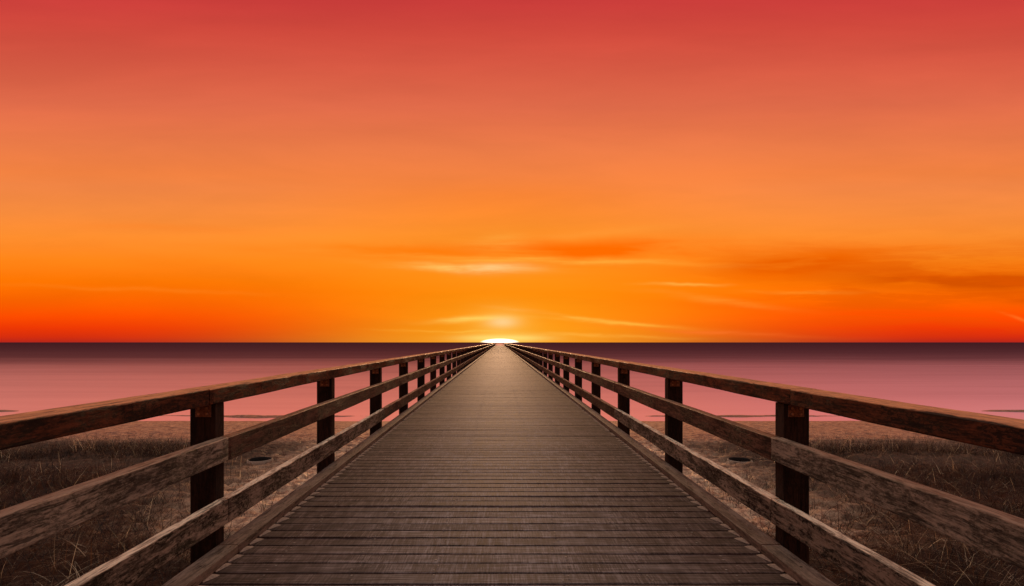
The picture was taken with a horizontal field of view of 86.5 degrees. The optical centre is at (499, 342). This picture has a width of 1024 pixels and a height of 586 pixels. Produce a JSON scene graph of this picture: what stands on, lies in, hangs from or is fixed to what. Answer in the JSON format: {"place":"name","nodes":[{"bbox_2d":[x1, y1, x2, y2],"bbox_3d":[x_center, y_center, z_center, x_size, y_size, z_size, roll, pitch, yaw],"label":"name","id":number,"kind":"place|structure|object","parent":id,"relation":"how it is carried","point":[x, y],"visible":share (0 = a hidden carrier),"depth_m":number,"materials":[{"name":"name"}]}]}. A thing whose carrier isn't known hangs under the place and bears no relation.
{"place":"outdoors","nodes":[
{"label":"outdoors","id":0,"kind":"place"},
{"bbox_2d":[198,361,796,585],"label":"boardwalk edge boards","id":1,"kind":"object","parent":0,"point":[236,556],"depth_m":4.53,"materials":[{"name":"brown wood"}]},
{"bbox_2d":[0,342,1023,420],"bbox_3d":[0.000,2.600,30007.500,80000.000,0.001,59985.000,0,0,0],"label":"sea","id":2,"kind":"structure","parent":0,"point":[978,377],"depth_m":52.06,"materials":[{"name":"liquid"}]},
{"bbox_2d":[0,410,1023,585],"bbox_3d":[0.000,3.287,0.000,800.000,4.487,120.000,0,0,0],"label":"beach","id":3,"kind":"structure","parent":0,"point":[696,441],"depth_m":8.81,"materials":[{"name":"brown sand"}]},
{"bbox_2d":[246,457,273,464],"bbox_3d":[-4.173,2.146,9.450,0.460,0.238,0.447,0,0,0],"label":"sand pit","id":4,"kind":"object","parent":3,"relation":"on","point":[256,460],"visible":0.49,"depth_m":9.44,"materials":[{"name":"brown sand"}]},
{"bbox_2d":[162,345,837,585],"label":"boardwalk","id":5,"kind":"structure","parent":3,"relation":"on","point":[495,465],"depth_m":4.40,"materials":[{"name":"brown wood"}]},
{"bbox_2d":[0,343,494,585],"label":"railing","id":6,"kind":"object","parent":5,"relation":"attached to","point":[199,462],"visible":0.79,"depth_m":3.38,"materials":[{"name":"brown wood"}]},
{"bbox_2d":[504,343,1023,585],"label":"railing","id":7,"kind":"object","parent":5,"relation":"attached to","point":[800,531],"visible":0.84,"depth_m":3.24,"materials":[{"name":"brown wood"}]},
{"bbox_2d":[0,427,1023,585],"bbox_3d":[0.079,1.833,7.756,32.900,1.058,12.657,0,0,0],"label":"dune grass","id":8,"kind":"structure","parent":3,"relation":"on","point":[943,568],"depth_m":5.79,"materials":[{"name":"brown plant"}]},
{"bbox_2d":[727,457,752,463],"bbox_3d":[4.167,2.153,9.450,0.460,0.238,0.447,0,0,0],"label":"sand pit","id":9,"kind":"object","parent":3,"relation":"on","point":[739,460],"visible":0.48,"depth_m":9.58,"materials":[{"name":"brown sand"}]},
{"bbox_2d":[0,0,1023,341],"label":"sky","id":10,"kind":"structure","parent":0,"point":[171,170],"materials":[{"name":"orange"}]}
]}

